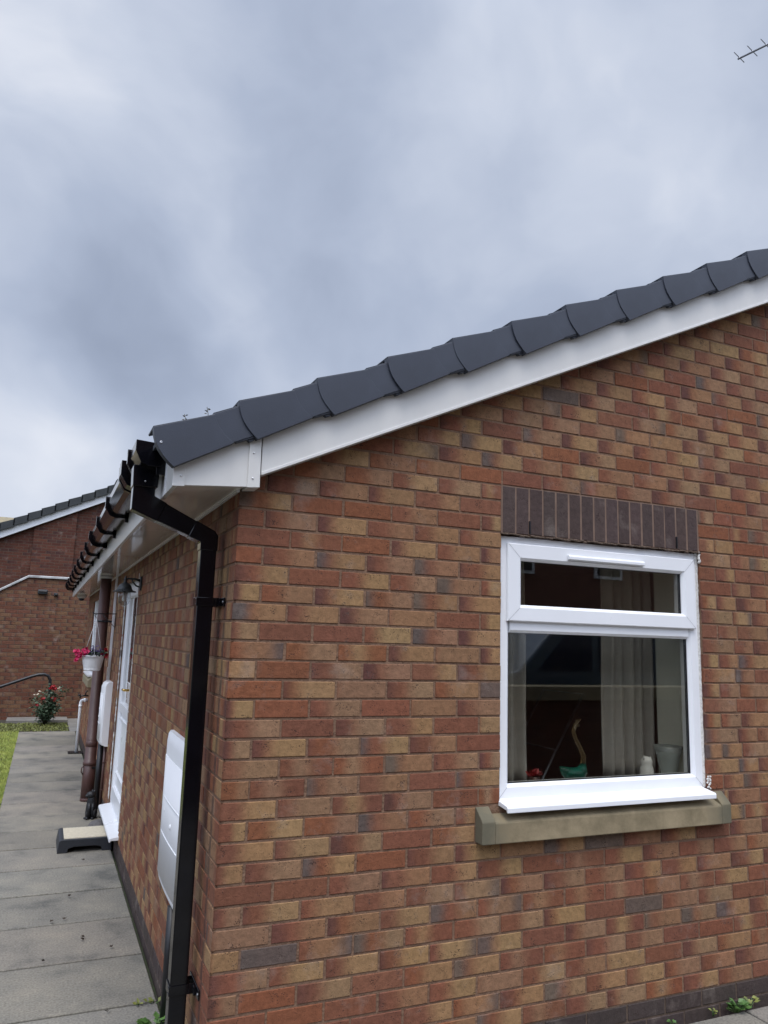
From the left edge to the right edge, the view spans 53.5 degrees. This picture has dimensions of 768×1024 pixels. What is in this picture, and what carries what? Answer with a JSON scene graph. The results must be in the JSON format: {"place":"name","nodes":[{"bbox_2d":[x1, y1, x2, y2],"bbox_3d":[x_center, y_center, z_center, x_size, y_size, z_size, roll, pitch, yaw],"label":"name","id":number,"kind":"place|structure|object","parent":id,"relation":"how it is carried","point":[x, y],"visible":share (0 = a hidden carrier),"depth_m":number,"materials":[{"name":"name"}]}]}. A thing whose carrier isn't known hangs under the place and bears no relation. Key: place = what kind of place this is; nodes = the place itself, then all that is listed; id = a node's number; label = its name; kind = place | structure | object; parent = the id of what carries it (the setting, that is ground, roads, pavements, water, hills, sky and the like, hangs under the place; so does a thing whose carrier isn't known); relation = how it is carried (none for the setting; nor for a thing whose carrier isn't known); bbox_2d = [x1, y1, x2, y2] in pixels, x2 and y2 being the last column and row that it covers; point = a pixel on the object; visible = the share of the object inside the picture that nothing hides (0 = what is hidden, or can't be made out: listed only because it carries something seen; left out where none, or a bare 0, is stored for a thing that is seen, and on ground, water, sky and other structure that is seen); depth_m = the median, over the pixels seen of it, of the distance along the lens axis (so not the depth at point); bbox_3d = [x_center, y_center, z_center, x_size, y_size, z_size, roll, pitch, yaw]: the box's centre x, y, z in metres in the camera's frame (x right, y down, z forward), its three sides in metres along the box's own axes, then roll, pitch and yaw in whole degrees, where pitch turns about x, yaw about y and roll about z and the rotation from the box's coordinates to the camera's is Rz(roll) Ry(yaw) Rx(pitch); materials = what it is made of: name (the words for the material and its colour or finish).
{"place":"outdoors","nodes":[
{"label":"outdoors","id":0,"kind":"place"},
{"bbox_2d":[0,730,18,803],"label":"lawn grass","id":1,"kind":"structure","parent":0,"point":[5,748],"depth_m":10.54,"materials":[{"name":"green plant"}]},
{"bbox_2d":[0,720,68,732],"bbox_3d":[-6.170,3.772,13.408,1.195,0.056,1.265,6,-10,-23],"label":"ground cover","id":2,"kind":"object","parent":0,"point":[52,728],"visible":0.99,"depth_m":13.34,"materials":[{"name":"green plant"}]},
{"bbox_2d":[0,673,51,693],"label":"handrail","id":3,"kind":"object","parent":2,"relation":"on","point":[28,677],"visible":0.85,"depth_m":14.15,"materials":[{"name":"black metal"}]},
{"bbox_2d":[28,684,72,724],"bbox_3d":[-6.080,3.507,13.874,0.724,0.755,0.639,6,-10,-23],"label":"rose bush","id":4,"kind":"object","parent":2,"relation":"on","point":[45,715],"visible":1,"depth_m":13.77,"materials":[{"name":"green plant"}]},
{"bbox_2d":[6,717,77,731],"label":"path end","id":5,"kind":"structure","parent":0,"point":[72,723],"depth_m":14.27,"materials":[{"name":"concrete"}]},
{"bbox_2d":[0,731,159,1023],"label":"path","id":6,"kind":"structure","parent":0,"point":[90,978],"depth_m":4.67,"materials":[{"name":"grey concrete"}]},
{"bbox_2d":[68,751,82,753],"bbox_3d":[-4.354,3.386,10.747,0.195,0.016,0.200,6,-10,-23],"label":"drain gully","id":7,"kind":"object","parent":6,"relation":"on","point":[74,752],"visible":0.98,"depth_m":10.69,"materials":[{"name":"black plastic"}]},
{"bbox_2d":[56,825,111,853],"bbox_3d":[-2.424,2.636,6.156,0.402,0.104,0.410,6,-10,-23],"label":"half step","id":8,"kind":"object","parent":6,"relation":"on","point":[68,838],"visible":0.81,"depth_m":6.03,"materials":[{"name":"black rubber"}]},
{"bbox_2d":[83,789,96,819],"bbox_3d":[-2.708,2.701,7.051,0.121,0.254,0.135,6,-10,-23],"label":"animal ornament","id":9,"kind":"object","parent":6,"relation":"on","point":[91,809],"visible":1,"depth_m":7.02,"materials":[{"name":"grey stone"}]},
{"bbox_2d":[88,819,102,825],"bbox_3d":[-2.498,2.741,6.653,0.160,0.104,0.207,6,-10,-23],"label":"rounded stone","id":10,"kind":"object","parent":6,"relation":"on","point":[97,822],"visible":0.38,"depth_m":6.61,"materials":[{"name":"grey stone"}]},
{"bbox_2d":[132,998,142,1004],"bbox_3d":[-1.141,2.278,3.538,0.043,0.029,0.041,-6,-12,39],"label":"weed","id":11,"kind":"object","parent":6,"relation":"on","point":[137,1003],"visible":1,"depth_m":3.54,"materials":[{"name":"green plant"}]},
{"bbox_2d":[136,1011,164,1023],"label":"weed","id":12,"kind":"object","parent":6,"relation":"on","point":[145,1020],"visible":0.79,"depth_m":3.32,"materials":[{"name":"green plant"}]},
{"bbox_2d":[143,996,160,1003],"bbox_3d":[-1.077,2.281,3.561,0.096,0.034,0.022,6,-10,-23],"label":"weed","id":13,"kind":"object","parent":6,"relation":"on","point":[151,999],"visible":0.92,"depth_m":3.56,"materials":[{"name":"green plant"}]},
{"bbox_2d":[0,0,767,517],"label":"sky","id":14,"kind":"structure","parent":0,"point":[215,205],"materials":[{"name":"grey"}]},
{"bbox_2d":[691,1006,767,1023],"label":"side paving","id":15,"kind":"structure","parent":0,"point":[757,1016],"depth_m":3.60,"materials":[{"name":"grey concrete"}]},
{"bbox_2d":[708,1008,717,1016],"bbox_3d":[1.565,2.369,3.605,0.053,0.036,0.034,6,-10,-23],"label":"weed","id":16,"kind":"object","parent":15,"relation":"on","point":[714,1010],"visible":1,"depth_m":3.61,"materials":[{"name":"green plant"}]},
{"bbox_2d":[726,998,751,1012],"bbox_3d":[1.695,2.364,3.651,0.143,0.070,0.057,3,-10,-9],"label":"weed","id":17,"kind":"object","parent":15,"relation":"on","point":[742,1002],"visible":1,"depth_m":3.65,"materials":[{"name":"green plant"}]},
{"bbox_2d":[743,995,759,1009],"bbox_3d":[1.773,2.374,3.686,0.125,0.064,0.043,6,-10,-23],"label":"weed","id":18,"kind":"object","parent":15,"relation":"on","point":[751,1000],"visible":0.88,"depth_m":3.70,"materials":[{"name":"green plant"}]},
{"label":"ground","id":19,"kind":"structure","parent":0,"visible":0},
{"bbox_2d":[0,517,13,521],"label":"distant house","id":20,"kind":"structure","parent":19,"relation":"on","point":[3,519],"depth_m":35.05,"materials":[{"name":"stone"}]},
{"bbox_2d":[0,575,89,719],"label":"brick outbuilding","id":21,"kind":"structure","parent":19,"relation":"on","point":[43,633],"depth_m":14.95,"materials":[{"name":"brick"}]},
{"bbox_2d":[38,589,47,593],"bbox_3d":[-6.732,1.574,15.037,0.180,0.090,0.097,6,-10,-23],"label":"bulkhead light","id":22,"kind":"object","parent":21,"relation":"attached to","point":[41,591],"visible":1,"depth_m":15.01,"materials":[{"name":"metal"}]},
{"bbox_2d":[0,479,117,587],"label":"gable house","id":23,"kind":"structure","parent":19,"relation":"on","point":[49,541],"depth_m":19.86,"materials":[{"name":"brick"}]},
{"bbox_2d":[65,248,767,1023],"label":"bungalow","id":24,"kind":"object","parent":19,"relation":"on","point":[381,838],"visible":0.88,"depth_m":3.43,"materials":[{"name":"brick"}]},
{"bbox_2d":[75,698,87,751],"bbox_3d":[-4.298,3.023,10.816,0.115,0.741,0.052,6,-10,-23],"label":"waste pipe","id":25,"kind":"object","parent":24,"relation":"attached to","point":[79,722],"visible":1,"depth_m":10.79,"materials":[{"name":"white plastic"}]},
{"bbox_2d":[77,595,86,600],"bbox_3d":[-5.118,1.461,12.902,0.156,0.090,0.156,6,-10,-23],"label":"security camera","id":26,"kind":"object","parent":24,"relation":"attached to","point":[81,597],"visible":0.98,"depth_m":12.86,"materials":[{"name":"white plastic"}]},
{"bbox_2d":[78,690,87,698],"bbox_3d":[-4.273,2.593,10.838,0.132,0.117,0.032,6,-10,-23],"label":"outside tap","id":27,"kind":"object","parent":24,"relation":"attached to","point":[80,695],"visible":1,"depth_m":10.83,"materials":[{"name":"black metal"}]},
{"bbox_2d":[83,600,98,676],"bbox_3d":[-4.256,1.816,11.186,0.145,1.110,1.240,6,-10,-23],"label":"window","id":28,"kind":"structure","parent":24,"relation":"in","point":[88,673],"depth_m":11.64,"materials":[{"name":"white plastic"}]},
{"bbox_2d":[80,576,112,801],"bbox_3d":[-2.983,1.813,7.951,0.190,2.284,0.136,6,-10,-23],"label":"soil pipe","id":29,"kind":"object","parent":24,"relation":"attached to","point":[88,773],"visible":0.86,"depth_m":7.88,"materials":[{"name":"brown plastic"}]},
{"bbox_2d":[93,611,116,629],"bbox_3d":[-2.860,1.111,7.782,0.232,0.181,0.016,6,-10,-23],"label":"basket bracket","id":30,"kind":"object","parent":24,"relation":"attached to","point":[105,617],"visible":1,"depth_m":7.80,"materials":[{"name":"black metal"}]},
{"bbox_2d":[73,616,108,670],"bbox_3d":[-2.927,1.331,7.710,0.282,0.551,0.306,-2,-10,20],"label":"hanging basket","id":31,"kind":"object","parent":30,"relation":"hanging from","point":[92,660],"visible":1,"depth_m":7.62,"materials":[{"name":"white plastic"}]},
{"bbox_2d":[94,576,117,808],"bbox_3d":[-2.792,1.767,7.637,0.098,2.284,0.485,6,-10,-23],"label":"meter box","id":32,"kind":"object","parent":24,"relation":"attached to","point":[104,713],"visible":0.97,"depth_m":7.43,"materials":[{"name":"white plastic"}]},
{"bbox_2d":[97,693,103,740],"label":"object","id":33,"kind":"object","parent":32,"relation":"in","point":[102,695],"depth_m":7.44,"materials":[{"name":"white plastic"}]},
{"bbox_2d":[98,573,139,842],"bbox_3d":[-2.226,1.583,6.534,0.167,2.058,1.251,6,-10,-23],"label":"door","id":34,"kind":"structure","parent":24,"relation":"in","point":[109,812],"depth_m":6.73,"materials":[{"name":"white plastic"}]},
{"bbox_2d":[113,576,141,606],"bbox_3d":[-2.001,0.616,5.931,0.209,0.240,0.176,6,-10,-23],"label":"wall lantern","id":35,"kind":"object","parent":24,"relation":"attached to","point":[124,587],"depth_m":5.91,"materials":[{"name":"metal"}]},
{"bbox_2d":[157,730,184,1023],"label":"meter box","id":36,"kind":"object","parent":24,"relation":"attached to","point":[168,841],"visible":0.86,"depth_m":3.52,"materials":[{"name":"white plastic"}]},
{"bbox_2d":[157,754,181,903],"bbox_3d":[-1.001,1.466,3.565,0.023,0.555,0.630,6,-10,-23],"label":"door","id":37,"kind":"structure","parent":36,"relation":"in","point":[166,867],"depth_m":3.54,"materials":[{"name":"white plastic"}]},
{"bbox_2d":[130,464,224,1023],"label":"downpipe","id":38,"kind":"object","parent":24,"relation":"attached to","point":[149,505],"visible":0.98,"depth_m":3.08,"materials":[{"name":"black plastic"}]},
{"bbox_2d":[507,562,526,780],"bbox_3d":[0.635,0.753,3.957,0.247,1.280,0.062,6,-10,-23],"label":"curtain","id":39,"kind":"object","parent":24,"relation":"hanging from","point":[517,763],"visible":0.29,"depth_m":3.93,"materials":[{"name":"fabric"}]},
{"bbox_2d":[525,767,542,779],"bbox_3d":[0.719,1.277,3.649,0.085,0.100,0.081,3,-10,-9],"label":"potted flower","id":40,"kind":"object","parent":24,"relation":"on","point":[534,774],"visible":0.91,"depth_m":3.64,"materials":[{"name":"red plant"}]},
{"bbox_2d":[526,689,583,779],"bbox_3d":[0.737,1.728,4.526,0.812,1.298,0.416,6,-10,-23],"label":"clothes airer","id":41,"kind":"object","parent":24,"relation":"in","point":[563,734],"visible":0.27,"depth_m":4.57,"materials":[{"name":"grey metal"}]},
{"bbox_2d":[559,719,587,777],"bbox_3d":[0.930,1.187,3.756,0.160,0.326,0.080,6,-10,-23],"label":"glass swan","id":42,"kind":"object","parent":24,"relation":"on","point":[580,771],"visible":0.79,"depth_m":3.74,"materials":[{"name":"teal glass"}]},
{"bbox_2d":[498,535,716,813],"bbox_3d":[1.087,0.757,3.677,1.249,1.224,0.157,6,-10,-23],"label":"window","id":43,"kind":"structure","parent":24,"relation":"in","point":[515,617],"depth_m":3.68,"materials":[{"name":"white plastic"}]},
{"bbox_2d":[600,569,655,775],"bbox_3d":[1.365,0.830,4.282,0.352,1.280,0.062,6,-10,-23],"label":"curtain","id":44,"kind":"object","parent":24,"relation":"hanging from","point":[627,714],"visible":0.73,"depth_m":4.26,"materials":[{"name":"fabric"}]},
{"bbox_2d":[640,756,653,773],"bbox_3d":[1.344,1.317,3.898,0.070,0.141,0.069,6,-10,-23],"label":"china figurine","id":45,"kind":"object","parent":24,"relation":"on","point":[646,766],"visible":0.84,"depth_m":3.88,"materials":[{"name":"white ceramic"}]},
{"bbox_2d":[653,744,682,772],"bbox_3d":[1.488,1.316,3.984,0.152,0.180,0.152,6,-10,-23],"label":"glass vase","id":46,"kind":"object","parent":24,"relation":"on","point":[668,756],"visible":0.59,"depth_m":3.94,"materials":[{"name":"white glass"}]},
{"bbox_2d":[734,39,767,61],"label":"tv aerial","id":47,"kind":"object","parent":24,"relation":"attached to","point":[753,51],"visible":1,"depth_m":5.92,"materials":[{"name":"grey metal"}]}
]}

